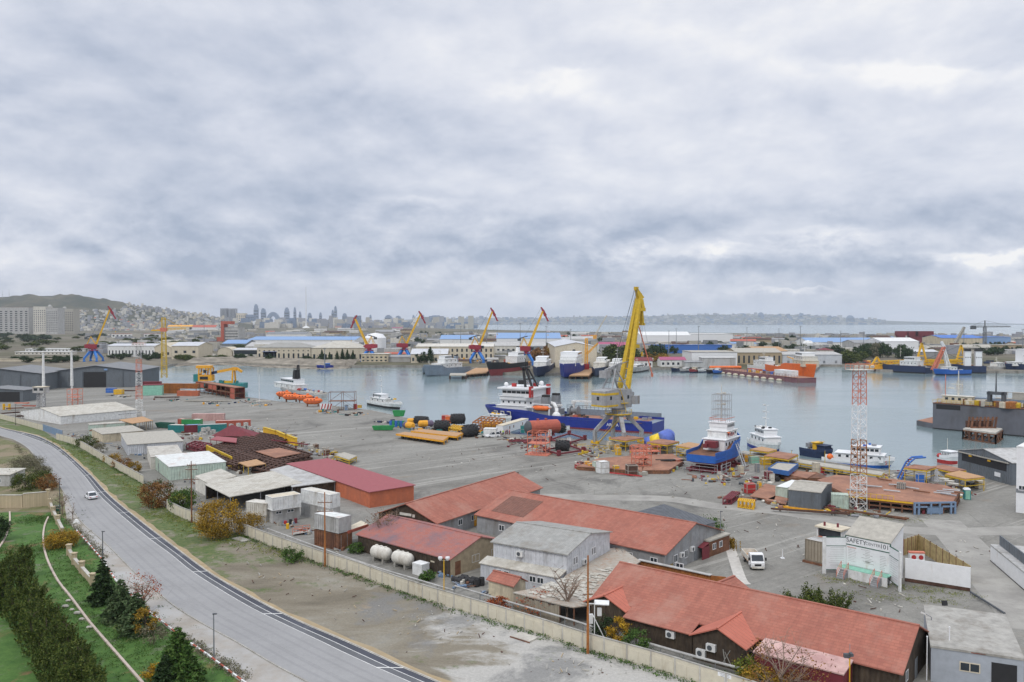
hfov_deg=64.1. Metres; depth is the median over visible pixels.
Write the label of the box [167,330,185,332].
shed
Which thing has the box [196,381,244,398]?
rusty steel hull blocks
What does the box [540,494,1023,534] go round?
dust track
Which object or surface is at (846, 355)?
shore tree
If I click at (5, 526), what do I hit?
dark bush
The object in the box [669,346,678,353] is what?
shore tree
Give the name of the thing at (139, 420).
plywood lean to
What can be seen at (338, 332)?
shed
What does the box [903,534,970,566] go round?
bamboo fence
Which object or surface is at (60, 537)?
gold bush
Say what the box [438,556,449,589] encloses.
double lamp
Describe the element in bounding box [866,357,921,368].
floating crane
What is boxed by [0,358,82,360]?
site wall
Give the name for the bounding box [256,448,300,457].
peach plate
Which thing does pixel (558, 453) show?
lifting frame
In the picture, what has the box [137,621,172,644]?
grey shrub
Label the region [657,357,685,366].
house
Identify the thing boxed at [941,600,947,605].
flood light
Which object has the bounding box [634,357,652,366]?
house
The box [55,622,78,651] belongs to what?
juniper
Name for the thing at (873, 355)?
shore tree
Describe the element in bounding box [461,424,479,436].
ship fender
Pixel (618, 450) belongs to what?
crate
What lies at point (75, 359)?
shore tree
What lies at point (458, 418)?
ship fender
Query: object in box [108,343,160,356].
hall
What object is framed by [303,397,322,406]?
lifeboat
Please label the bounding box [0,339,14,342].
shore tree
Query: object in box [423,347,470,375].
cargo ship
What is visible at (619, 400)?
portal crane
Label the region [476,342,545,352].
hall
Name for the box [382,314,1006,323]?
hills
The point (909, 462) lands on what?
blue crane
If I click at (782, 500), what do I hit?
deck plate
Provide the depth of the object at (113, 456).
221.91 m
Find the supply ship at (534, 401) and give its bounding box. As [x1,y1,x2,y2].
[485,359,663,433]
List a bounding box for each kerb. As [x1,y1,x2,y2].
[0,435,308,681]
[1,427,439,681]
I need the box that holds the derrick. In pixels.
[930,341,949,370]
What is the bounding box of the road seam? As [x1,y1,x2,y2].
[1,432,348,681]
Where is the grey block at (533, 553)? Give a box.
[479,521,622,588]
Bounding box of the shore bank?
[176,356,359,368]
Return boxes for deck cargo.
[747,369,773,373]
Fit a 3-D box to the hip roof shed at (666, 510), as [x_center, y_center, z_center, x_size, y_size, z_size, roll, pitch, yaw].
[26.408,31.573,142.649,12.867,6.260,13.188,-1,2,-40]
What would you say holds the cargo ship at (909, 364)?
on the water
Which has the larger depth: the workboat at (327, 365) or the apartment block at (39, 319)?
the apartment block at (39, 319)
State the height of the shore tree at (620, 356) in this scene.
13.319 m
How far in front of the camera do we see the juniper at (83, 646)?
83.99 m
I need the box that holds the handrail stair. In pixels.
[292,525,309,534]
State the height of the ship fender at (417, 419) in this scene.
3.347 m
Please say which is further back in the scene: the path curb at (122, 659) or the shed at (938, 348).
the shed at (938, 348)
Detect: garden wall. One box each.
[0,494,22,507]
[23,489,50,507]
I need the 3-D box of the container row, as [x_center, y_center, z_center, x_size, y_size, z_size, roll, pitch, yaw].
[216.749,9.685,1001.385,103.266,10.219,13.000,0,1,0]
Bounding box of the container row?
[654,345,731,352]
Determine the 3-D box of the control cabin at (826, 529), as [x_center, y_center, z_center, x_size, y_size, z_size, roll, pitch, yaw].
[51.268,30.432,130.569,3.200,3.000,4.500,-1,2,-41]
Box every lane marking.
[2,428,422,681]
[7,430,409,681]
[27,433,433,680]
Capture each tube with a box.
[610,472,641,476]
[655,459,686,460]
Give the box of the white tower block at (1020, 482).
[1016,443,1023,512]
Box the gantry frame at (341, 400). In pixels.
[328,391,355,409]
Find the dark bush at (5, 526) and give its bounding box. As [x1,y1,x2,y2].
[0,513,12,539]
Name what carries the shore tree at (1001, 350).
on the ground at (66, 340)
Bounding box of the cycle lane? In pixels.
[0,427,435,681]
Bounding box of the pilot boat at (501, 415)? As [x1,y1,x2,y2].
[484,412,511,422]
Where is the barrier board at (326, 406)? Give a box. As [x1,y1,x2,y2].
[320,404,331,408]
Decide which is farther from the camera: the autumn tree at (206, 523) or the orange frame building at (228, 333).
the orange frame building at (228, 333)
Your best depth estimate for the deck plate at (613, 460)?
212.38 m
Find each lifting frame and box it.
[543,442,584,455]
[549,430,586,442]
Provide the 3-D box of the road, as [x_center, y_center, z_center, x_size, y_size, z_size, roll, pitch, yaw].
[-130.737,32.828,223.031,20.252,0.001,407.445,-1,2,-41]
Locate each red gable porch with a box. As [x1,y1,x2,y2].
[486,569,527,601]
[718,575,748,587]
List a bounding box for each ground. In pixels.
[0,328,1023,681]
[0,386,1023,681]
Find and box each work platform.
[336,452,356,464]
[609,435,643,450]
[647,439,679,452]
[676,442,699,455]
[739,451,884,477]
[749,447,776,453]
[764,451,797,468]
[904,464,935,482]
[934,465,965,478]
[945,471,984,490]
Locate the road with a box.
[0,428,407,681]
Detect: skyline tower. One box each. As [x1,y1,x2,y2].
[254,304,258,318]
[261,308,265,319]
[284,308,289,319]
[334,306,336,316]
[429,315,445,321]
[846,315,853,321]
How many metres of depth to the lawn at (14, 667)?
101.70 m
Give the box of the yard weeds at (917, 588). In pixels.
[807,511,985,604]
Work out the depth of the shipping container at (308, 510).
158.83 m
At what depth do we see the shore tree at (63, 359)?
768.05 m
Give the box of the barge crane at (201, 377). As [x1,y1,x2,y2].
[193,365,247,388]
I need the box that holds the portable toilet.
[963,487,970,499]
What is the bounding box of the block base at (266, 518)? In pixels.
[247,514,268,522]
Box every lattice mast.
[132,343,144,411]
[845,363,873,509]
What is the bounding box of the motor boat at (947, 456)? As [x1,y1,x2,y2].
[937,438,957,463]
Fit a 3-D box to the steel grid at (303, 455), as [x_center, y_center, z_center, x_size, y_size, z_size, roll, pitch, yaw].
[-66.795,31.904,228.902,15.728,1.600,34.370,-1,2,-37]
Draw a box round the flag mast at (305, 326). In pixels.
[303,308,309,327]
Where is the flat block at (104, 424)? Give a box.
[88,421,135,431]
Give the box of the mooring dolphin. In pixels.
[962,417,1002,443]
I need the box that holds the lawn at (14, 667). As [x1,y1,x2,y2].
[0,512,239,681]
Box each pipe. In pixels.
[267,528,453,592]
[454,585,592,630]
[645,642,743,668]
[970,591,1005,613]
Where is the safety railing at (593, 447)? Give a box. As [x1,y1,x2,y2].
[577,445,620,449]
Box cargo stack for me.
[709,366,741,368]
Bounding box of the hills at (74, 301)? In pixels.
[0,294,252,328]
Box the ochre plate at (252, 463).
[239,459,265,474]
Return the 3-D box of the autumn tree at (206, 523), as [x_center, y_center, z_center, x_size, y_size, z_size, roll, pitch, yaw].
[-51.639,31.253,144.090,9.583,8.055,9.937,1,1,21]
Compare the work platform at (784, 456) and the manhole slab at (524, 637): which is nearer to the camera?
the manhole slab at (524, 637)
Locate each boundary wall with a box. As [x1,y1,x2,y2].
[0,413,42,429]
[56,433,143,483]
[166,499,203,521]
[239,523,755,681]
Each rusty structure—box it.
[895,331,906,336]
[907,331,917,339]
[917,331,924,342]
[923,331,933,336]
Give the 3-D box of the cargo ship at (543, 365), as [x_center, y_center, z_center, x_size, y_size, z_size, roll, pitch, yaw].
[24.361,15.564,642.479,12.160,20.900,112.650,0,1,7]
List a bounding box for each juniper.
[0,558,12,579]
[0,571,19,608]
[0,585,22,621]
[1,550,19,575]
[9,553,31,590]
[9,590,32,632]
[11,595,44,644]
[14,562,35,592]
[15,543,35,573]
[15,574,48,607]
[17,605,46,656]
[27,582,52,611]
[27,618,59,667]
[31,595,56,623]
[31,632,62,680]
[38,641,64,681]
[40,599,66,639]
[45,638,82,681]
[48,609,74,641]
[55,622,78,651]
[56,659,81,681]
[62,636,87,664]
[68,636,92,679]
[75,653,100,681]
[81,658,105,681]
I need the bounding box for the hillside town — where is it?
[80,302,238,330]
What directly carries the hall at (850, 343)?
on the ground at (66, 340)
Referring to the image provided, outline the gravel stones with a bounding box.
[223,408,989,611]
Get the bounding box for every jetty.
[449,373,466,378]
[462,368,488,377]
[569,368,592,378]
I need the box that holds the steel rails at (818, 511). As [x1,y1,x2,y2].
[771,508,847,515]
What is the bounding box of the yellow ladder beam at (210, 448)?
[206,445,231,458]
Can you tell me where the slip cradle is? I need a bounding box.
[683,460,740,474]
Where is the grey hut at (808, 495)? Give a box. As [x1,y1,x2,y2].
[783,480,832,510]
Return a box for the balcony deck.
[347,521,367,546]
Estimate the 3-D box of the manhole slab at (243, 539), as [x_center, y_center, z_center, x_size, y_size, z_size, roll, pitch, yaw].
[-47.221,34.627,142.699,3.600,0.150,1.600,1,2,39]
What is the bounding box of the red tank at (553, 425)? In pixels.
[524,418,560,436]
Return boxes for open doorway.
[0,392,19,401]
[84,372,105,387]
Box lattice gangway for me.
[630,445,660,454]
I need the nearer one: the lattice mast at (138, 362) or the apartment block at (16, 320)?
the lattice mast at (138, 362)
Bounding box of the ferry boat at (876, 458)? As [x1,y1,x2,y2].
[822,422,894,467]
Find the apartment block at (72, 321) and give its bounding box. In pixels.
[65,309,79,333]
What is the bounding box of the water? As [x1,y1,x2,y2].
[159,324,1023,469]
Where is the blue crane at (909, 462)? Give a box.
[897,455,925,479]
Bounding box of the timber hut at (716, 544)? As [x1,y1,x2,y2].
[698,531,730,559]
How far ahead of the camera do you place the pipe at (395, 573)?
124.28 m
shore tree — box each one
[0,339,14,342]
[0,345,11,349]
[19,356,34,362]
[20,337,37,341]
[22,342,41,346]
[32,340,52,344]
[35,335,53,339]
[51,358,60,362]
[57,356,68,361]
[68,357,80,361]
[71,346,88,349]
[106,353,117,358]
[115,354,124,359]
[136,353,150,358]
[143,355,155,359]
[176,355,184,359]
[230,344,245,347]
[302,355,313,358]
[415,338,425,342]
[415,352,426,362]
[531,347,546,355]
[532,349,545,360]
[598,344,619,358]
[607,352,618,360]
[614,345,642,361]
[615,351,640,359]
[643,344,653,353]
[644,347,665,354]
[648,352,656,357]
[653,353,666,360]
[654,344,669,355]
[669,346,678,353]
[717,345,728,349]
[758,341,767,345]
[784,344,797,348]
[828,345,847,352]
[841,352,856,362]
[844,357,860,362]
[856,344,874,350]
[857,351,870,357]
[858,346,872,357]
[869,346,879,358]
[874,344,889,357]
[883,344,892,356]
[891,345,915,359]
[983,349,999,354]
[987,346,1005,354]
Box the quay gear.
[213,354,1005,365]
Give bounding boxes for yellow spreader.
[263,427,275,434]
[275,430,285,438]
[286,434,297,445]
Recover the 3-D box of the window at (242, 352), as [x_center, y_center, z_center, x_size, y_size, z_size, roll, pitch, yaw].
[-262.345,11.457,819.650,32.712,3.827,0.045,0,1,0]
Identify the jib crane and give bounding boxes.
[584,338,597,368]
[591,315,606,338]
[950,327,965,344]
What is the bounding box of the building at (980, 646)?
[923,604,1023,681]
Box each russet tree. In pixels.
[125,569,162,602]
[134,478,177,508]
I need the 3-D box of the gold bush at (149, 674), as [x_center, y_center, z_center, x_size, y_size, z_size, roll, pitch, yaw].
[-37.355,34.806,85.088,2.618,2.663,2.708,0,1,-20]
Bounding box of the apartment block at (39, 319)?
[33,306,52,333]
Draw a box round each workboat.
[274,365,327,397]
[316,363,333,367]
[747,404,781,452]
[799,441,832,457]
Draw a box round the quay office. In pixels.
[496,418,528,432]
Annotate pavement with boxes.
[63,493,304,681]
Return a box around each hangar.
[0,364,64,389]
[0,385,39,401]
[57,361,160,387]
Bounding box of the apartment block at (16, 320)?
[0,307,32,333]
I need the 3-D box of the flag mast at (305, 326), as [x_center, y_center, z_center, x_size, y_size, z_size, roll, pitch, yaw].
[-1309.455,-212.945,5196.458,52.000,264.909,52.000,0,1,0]
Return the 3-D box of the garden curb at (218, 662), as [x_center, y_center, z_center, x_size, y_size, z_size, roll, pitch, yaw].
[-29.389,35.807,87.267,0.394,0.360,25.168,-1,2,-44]
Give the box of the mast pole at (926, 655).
[926,636,927,679]
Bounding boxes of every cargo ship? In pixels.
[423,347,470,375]
[486,346,528,375]
[533,349,553,376]
[559,346,588,377]
[591,349,610,376]
[608,350,627,373]
[633,359,648,372]
[747,353,774,369]
[765,345,818,376]
[874,346,931,373]
[933,363,971,374]
[950,346,986,373]
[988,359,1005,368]
[1005,349,1023,369]
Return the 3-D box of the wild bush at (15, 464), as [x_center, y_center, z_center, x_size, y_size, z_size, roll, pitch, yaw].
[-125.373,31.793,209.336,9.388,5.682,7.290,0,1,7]
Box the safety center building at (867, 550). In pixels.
[822,516,904,591]
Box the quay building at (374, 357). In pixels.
[361,353,390,361]
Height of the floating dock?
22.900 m
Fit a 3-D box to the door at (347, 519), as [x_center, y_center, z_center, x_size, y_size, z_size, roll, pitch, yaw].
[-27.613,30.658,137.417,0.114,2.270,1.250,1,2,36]
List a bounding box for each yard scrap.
[507,436,685,472]
[681,458,975,517]
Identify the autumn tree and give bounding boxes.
[191,497,246,541]
[231,511,268,534]
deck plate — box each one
[576,457,619,471]
[611,454,647,473]
[643,454,683,473]
[750,483,774,498]
[762,496,787,504]
[778,470,825,481]
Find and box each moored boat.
[671,367,680,371]
[680,367,689,371]
[689,367,698,372]
[698,368,708,372]
[706,368,714,373]
[713,368,722,373]
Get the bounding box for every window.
[234,351,256,353]
[458,518,462,525]
[499,524,503,530]
[529,575,535,582]
[537,577,543,583]
[573,555,577,565]
[650,557,657,561]
[674,554,677,562]
[676,562,683,567]
[819,528,840,536]
[959,661,979,673]
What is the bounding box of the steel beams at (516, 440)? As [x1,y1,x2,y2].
[508,439,546,442]
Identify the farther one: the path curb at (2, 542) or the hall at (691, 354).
the hall at (691, 354)
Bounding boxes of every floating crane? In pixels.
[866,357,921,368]
[917,343,961,365]
[925,345,962,364]
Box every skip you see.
[155,422,174,428]
[372,425,380,430]
[380,425,394,430]
[393,410,405,416]
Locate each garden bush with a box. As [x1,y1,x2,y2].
[346,542,363,553]
[418,569,435,580]
[484,595,510,608]
[515,586,554,615]
[589,613,616,637]
[604,616,631,641]
[621,627,652,647]
[703,514,724,530]
[730,653,761,680]
[737,659,784,681]
[776,664,817,681]
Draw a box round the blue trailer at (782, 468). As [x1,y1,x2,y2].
[768,462,798,481]
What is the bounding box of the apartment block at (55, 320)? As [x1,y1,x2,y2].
[46,308,64,333]
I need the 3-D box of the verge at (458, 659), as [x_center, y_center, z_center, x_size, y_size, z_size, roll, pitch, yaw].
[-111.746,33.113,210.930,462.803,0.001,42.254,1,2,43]
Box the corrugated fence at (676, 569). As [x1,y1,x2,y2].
[638,559,725,580]
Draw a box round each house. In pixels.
[0,468,25,485]
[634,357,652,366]
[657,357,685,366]
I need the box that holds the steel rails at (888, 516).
[826,506,908,519]
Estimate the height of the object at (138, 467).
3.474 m
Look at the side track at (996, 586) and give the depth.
125.02 m
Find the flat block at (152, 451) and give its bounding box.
[147,445,181,468]
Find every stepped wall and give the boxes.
[47,498,63,530]
[65,543,95,585]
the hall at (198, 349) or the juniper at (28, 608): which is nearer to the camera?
the juniper at (28, 608)
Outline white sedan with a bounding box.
[84,491,97,499]
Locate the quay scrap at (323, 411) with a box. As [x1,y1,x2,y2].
[109,394,528,439]
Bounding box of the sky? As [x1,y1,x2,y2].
[0,0,1023,323]
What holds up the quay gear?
on the ground at (66, 340)
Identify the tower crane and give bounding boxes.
[151,317,185,377]
[970,321,1010,343]
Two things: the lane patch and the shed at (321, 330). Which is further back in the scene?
the shed at (321, 330)
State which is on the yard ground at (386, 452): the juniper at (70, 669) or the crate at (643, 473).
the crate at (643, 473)
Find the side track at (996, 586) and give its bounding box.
[922,519,1023,629]
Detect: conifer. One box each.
[83,556,115,607]
[97,579,132,626]
[114,592,157,640]
[147,626,213,681]
[151,655,177,681]
[344,349,349,359]
[424,347,437,362]
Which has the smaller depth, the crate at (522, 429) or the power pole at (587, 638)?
the power pole at (587, 638)
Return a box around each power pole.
[184,461,198,522]
[317,492,332,566]
[582,555,592,653]
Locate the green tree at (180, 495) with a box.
[167,486,199,509]
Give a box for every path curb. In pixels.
[0,511,10,546]
[42,516,143,681]
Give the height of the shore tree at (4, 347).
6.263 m
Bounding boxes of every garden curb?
[76,530,115,579]
[149,611,174,631]
[190,642,245,681]
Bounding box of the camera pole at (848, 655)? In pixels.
[843,649,853,681]
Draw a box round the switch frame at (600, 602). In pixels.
[589,600,608,636]
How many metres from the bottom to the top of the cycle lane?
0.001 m
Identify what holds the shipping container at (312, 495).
on the shipping container at (308, 510)
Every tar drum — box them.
[474,578,479,586]
[479,577,484,585]
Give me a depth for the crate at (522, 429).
279.85 m
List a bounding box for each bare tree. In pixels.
[49,492,71,514]
[365,507,400,529]
[548,566,584,619]
[729,626,837,681]
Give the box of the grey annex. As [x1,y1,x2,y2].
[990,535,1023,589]
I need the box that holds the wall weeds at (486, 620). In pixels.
[62,443,695,681]
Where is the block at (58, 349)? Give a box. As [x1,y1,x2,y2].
[25,348,87,351]
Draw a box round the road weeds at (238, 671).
[10,444,252,680]
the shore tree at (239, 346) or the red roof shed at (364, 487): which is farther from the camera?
the shore tree at (239, 346)
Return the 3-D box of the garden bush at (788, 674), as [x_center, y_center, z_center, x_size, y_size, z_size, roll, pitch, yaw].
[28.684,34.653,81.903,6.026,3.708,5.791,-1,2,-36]
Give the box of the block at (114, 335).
[111,334,163,337]
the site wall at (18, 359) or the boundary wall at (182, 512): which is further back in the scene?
the site wall at (18, 359)
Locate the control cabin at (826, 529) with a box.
[815,522,849,536]
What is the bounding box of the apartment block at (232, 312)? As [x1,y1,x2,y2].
[228,308,236,317]
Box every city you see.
[233,316,477,327]
[451,312,886,324]
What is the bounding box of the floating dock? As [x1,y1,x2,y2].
[916,371,1023,436]
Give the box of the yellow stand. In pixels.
[3,404,10,409]
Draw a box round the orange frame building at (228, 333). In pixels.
[217,321,244,340]
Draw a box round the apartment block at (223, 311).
[220,308,227,317]
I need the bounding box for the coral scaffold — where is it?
[67,388,82,404]
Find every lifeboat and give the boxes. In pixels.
[276,390,291,398]
[282,393,297,401]
[296,393,312,402]
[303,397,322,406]
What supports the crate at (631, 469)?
on the yard ground at (386, 452)
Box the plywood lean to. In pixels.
[119,416,152,428]
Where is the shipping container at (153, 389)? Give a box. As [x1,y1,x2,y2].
[143,384,163,395]
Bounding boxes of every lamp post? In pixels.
[59,478,60,513]
[212,613,216,660]
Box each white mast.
[42,351,44,403]
[70,350,73,400]
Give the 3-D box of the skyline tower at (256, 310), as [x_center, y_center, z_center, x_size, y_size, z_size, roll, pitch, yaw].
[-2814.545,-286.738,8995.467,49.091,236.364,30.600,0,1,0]
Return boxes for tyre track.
[0,429,389,681]
[0,430,373,681]
[0,432,346,681]
[2,434,330,681]
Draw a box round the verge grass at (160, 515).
[43,436,312,565]
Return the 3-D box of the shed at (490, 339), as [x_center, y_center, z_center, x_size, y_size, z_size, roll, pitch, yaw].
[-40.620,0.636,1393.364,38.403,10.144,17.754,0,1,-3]
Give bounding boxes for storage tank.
[364,333,385,351]
[370,544,391,563]
[391,550,413,569]
[802,340,813,346]
[813,342,822,348]
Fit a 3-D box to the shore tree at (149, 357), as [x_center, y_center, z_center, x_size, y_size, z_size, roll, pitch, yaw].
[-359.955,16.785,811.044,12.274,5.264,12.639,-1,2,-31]
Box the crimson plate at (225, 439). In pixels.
[210,436,236,445]
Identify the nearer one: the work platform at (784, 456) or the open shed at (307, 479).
the open shed at (307, 479)
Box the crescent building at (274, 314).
[267,312,279,318]
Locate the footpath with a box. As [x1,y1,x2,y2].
[726,548,749,583]
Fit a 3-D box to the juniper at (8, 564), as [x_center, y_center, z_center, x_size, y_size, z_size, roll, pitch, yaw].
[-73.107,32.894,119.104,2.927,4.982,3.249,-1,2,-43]
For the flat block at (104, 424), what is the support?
on the yard ground at (386, 452)
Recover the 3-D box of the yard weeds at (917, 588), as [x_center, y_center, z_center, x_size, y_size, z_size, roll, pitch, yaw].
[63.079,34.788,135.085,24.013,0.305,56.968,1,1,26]
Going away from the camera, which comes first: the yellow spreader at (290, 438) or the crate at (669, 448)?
the crate at (669, 448)
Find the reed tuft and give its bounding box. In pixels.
[730,537,740,550]
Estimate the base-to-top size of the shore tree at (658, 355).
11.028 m
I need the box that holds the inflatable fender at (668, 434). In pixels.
[644,429,674,447]
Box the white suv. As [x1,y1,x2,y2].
[485,431,500,437]
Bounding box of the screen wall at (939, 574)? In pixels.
[905,558,970,590]
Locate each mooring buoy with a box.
[402,421,414,428]
[418,420,433,426]
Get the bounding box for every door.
[1,375,19,385]
[21,374,40,386]
[67,372,82,387]
[107,372,122,386]
[124,371,137,386]
[330,495,334,506]
[335,494,339,505]
[339,517,344,531]
[339,534,344,548]
[345,516,350,530]
[345,533,350,547]
[455,560,460,575]
[694,546,697,560]
[915,656,917,677]
[966,491,969,498]
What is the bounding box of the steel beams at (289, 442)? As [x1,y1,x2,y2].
[271,439,307,444]
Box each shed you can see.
[21,402,145,423]
[92,425,143,441]
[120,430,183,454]
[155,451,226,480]
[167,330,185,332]
[189,329,207,332]
[195,469,236,494]
[204,471,301,507]
[217,347,235,356]
[270,465,335,492]
[286,458,414,507]
[314,329,326,331]
[323,331,345,334]
[337,328,350,330]
[355,514,494,576]
[375,471,542,529]
[378,331,395,333]
[384,352,405,354]
[388,355,410,361]
[396,329,411,332]
[410,349,449,362]
[453,332,468,334]
[458,359,473,362]
[474,489,723,567]
[480,338,495,341]
[494,355,505,357]
[561,337,586,341]
[569,336,592,339]
[570,332,586,334]
[600,336,620,338]
[638,504,715,526]
[656,341,671,343]
[682,360,701,366]
[699,357,735,366]
[726,342,756,346]
[727,348,782,363]
[730,339,755,341]
[743,337,770,342]
[745,346,787,351]
[753,638,852,681]
[815,348,833,351]
[867,335,889,337]
[912,349,937,357]
[927,347,940,351]
[953,344,989,353]
[958,448,1016,485]
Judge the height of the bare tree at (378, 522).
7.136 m
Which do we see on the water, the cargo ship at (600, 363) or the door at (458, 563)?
the cargo ship at (600, 363)
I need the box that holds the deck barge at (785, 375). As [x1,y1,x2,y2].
[721,367,815,382]
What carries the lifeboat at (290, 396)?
on the yard ground at (386, 452)
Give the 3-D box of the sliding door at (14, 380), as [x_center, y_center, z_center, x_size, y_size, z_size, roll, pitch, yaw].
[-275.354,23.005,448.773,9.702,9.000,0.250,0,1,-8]
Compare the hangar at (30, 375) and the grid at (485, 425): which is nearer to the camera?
the grid at (485, 425)
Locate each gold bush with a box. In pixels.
[40,527,81,549]
[131,606,159,633]
[139,662,158,681]
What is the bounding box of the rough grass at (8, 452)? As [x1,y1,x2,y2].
[0,438,66,518]
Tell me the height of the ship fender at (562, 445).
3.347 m
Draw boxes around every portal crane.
[83,306,115,361]
[350,315,377,352]
[396,311,425,354]
[469,308,497,362]
[517,307,548,364]
[591,287,652,446]
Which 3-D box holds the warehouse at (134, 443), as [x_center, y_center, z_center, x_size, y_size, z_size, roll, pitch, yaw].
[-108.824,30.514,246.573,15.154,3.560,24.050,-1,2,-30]
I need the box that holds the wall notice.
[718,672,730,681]
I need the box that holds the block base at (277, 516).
[269,507,299,522]
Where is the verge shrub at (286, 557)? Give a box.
[279,545,304,562]
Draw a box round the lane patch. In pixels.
[1,428,421,681]
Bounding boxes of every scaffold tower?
[525,430,552,455]
[631,444,651,465]
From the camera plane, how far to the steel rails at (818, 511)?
161.46 m
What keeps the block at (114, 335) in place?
on the ground at (66, 340)
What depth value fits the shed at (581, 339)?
1395.01 m
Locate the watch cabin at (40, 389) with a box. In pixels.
[32,386,49,406]
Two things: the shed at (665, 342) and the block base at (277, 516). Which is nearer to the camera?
the block base at (277, 516)
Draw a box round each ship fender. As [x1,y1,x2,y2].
[413,416,428,423]
[434,420,450,430]
[450,413,465,423]
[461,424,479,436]
[555,440,569,450]
[558,423,565,432]
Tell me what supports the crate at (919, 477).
on the yard ground at (386, 452)
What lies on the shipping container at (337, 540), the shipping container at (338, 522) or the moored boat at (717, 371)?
the shipping container at (338, 522)
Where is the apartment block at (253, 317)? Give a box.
[246,315,255,320]
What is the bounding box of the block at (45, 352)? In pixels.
[15,351,76,354]
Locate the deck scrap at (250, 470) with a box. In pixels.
[178,427,342,473]
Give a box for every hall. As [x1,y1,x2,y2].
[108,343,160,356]
[154,342,177,356]
[167,325,192,330]
[171,342,212,358]
[189,325,218,330]
[222,340,254,347]
[245,342,362,347]
[248,336,363,342]
[257,342,315,357]
[266,332,311,335]
[311,341,369,360]
[416,343,494,359]
[440,335,477,342]
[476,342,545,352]
[496,333,560,341]
[547,339,596,366]
[583,561,928,681]
[597,342,625,352]
[637,332,690,341]
[682,350,736,365]
[689,333,732,341]
[782,352,841,363]
[795,338,869,346]
[842,340,880,347]
[867,337,918,348]
[922,335,982,344]
[978,336,1010,343]
[988,344,1023,348]
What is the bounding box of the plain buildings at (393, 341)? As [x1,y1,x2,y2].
[85,331,1023,354]
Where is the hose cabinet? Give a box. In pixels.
[908,551,924,560]
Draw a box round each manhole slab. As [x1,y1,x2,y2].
[232,536,250,541]
[510,632,537,642]
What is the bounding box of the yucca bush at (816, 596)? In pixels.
[779,581,856,608]
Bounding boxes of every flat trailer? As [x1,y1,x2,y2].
[396,432,447,444]
[411,429,462,440]
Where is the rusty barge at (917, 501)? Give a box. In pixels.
[817,475,959,514]
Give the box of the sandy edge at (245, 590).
[0,426,451,681]
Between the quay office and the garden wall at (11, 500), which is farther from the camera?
the quay office
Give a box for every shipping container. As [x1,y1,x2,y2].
[143,381,161,384]
[143,384,163,395]
[162,383,176,388]
[164,388,179,392]
[168,424,187,432]
[175,383,199,388]
[177,391,199,395]
[181,419,202,423]
[184,424,200,432]
[192,413,224,420]
[197,423,226,432]
[215,419,250,426]
[246,499,268,515]
[265,491,300,510]
[301,487,339,507]
[301,502,339,517]
[314,510,350,533]
[314,529,351,550]
[483,427,497,437]
[775,480,795,497]
[802,536,821,565]
[831,492,848,508]
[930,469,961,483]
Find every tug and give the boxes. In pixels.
[367,375,401,408]
[686,384,745,467]
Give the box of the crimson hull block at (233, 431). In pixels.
[212,425,258,437]
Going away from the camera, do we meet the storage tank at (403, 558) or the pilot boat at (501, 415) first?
the storage tank at (403, 558)
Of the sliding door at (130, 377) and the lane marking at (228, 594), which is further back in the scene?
the sliding door at (130, 377)
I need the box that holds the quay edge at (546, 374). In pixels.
[159,362,1023,470]
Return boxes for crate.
[105,388,116,392]
[113,389,123,393]
[307,445,313,450]
[324,449,329,455]
[520,425,525,432]
[596,460,609,473]
[606,441,614,448]
[612,465,619,469]
[615,447,621,455]
[625,464,637,475]
[638,471,647,474]
[665,446,672,452]
[738,465,743,472]
[742,454,747,461]
[744,482,755,493]
[749,456,759,463]
[754,463,759,472]
[760,458,770,464]
[764,470,772,479]
[769,473,774,482]
[812,462,819,472]
[915,473,924,482]
[966,481,973,487]
[974,480,985,488]
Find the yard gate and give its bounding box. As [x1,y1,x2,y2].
[43,424,62,434]
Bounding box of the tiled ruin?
[513,547,640,625]
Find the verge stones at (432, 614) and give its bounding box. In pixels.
[212,543,626,674]
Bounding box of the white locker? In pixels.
[412,560,429,575]
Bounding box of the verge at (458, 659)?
[0,419,690,681]
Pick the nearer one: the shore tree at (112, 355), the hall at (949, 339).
the shore tree at (112, 355)
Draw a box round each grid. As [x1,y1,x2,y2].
[186,440,211,451]
[211,436,276,451]
[211,448,261,470]
[242,442,312,464]
[248,432,286,443]
[252,458,292,473]
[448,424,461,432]
[472,416,505,430]
[482,421,495,427]
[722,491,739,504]
[737,498,754,509]
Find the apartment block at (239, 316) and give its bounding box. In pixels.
[236,313,246,320]
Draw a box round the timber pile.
[154,396,178,397]
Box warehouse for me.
[233,348,256,356]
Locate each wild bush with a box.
[0,454,39,470]
[9,470,44,491]
[18,454,46,466]
[23,468,52,487]
[32,465,52,472]
[32,473,61,490]
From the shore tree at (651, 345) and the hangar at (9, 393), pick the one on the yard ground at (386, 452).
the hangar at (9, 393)

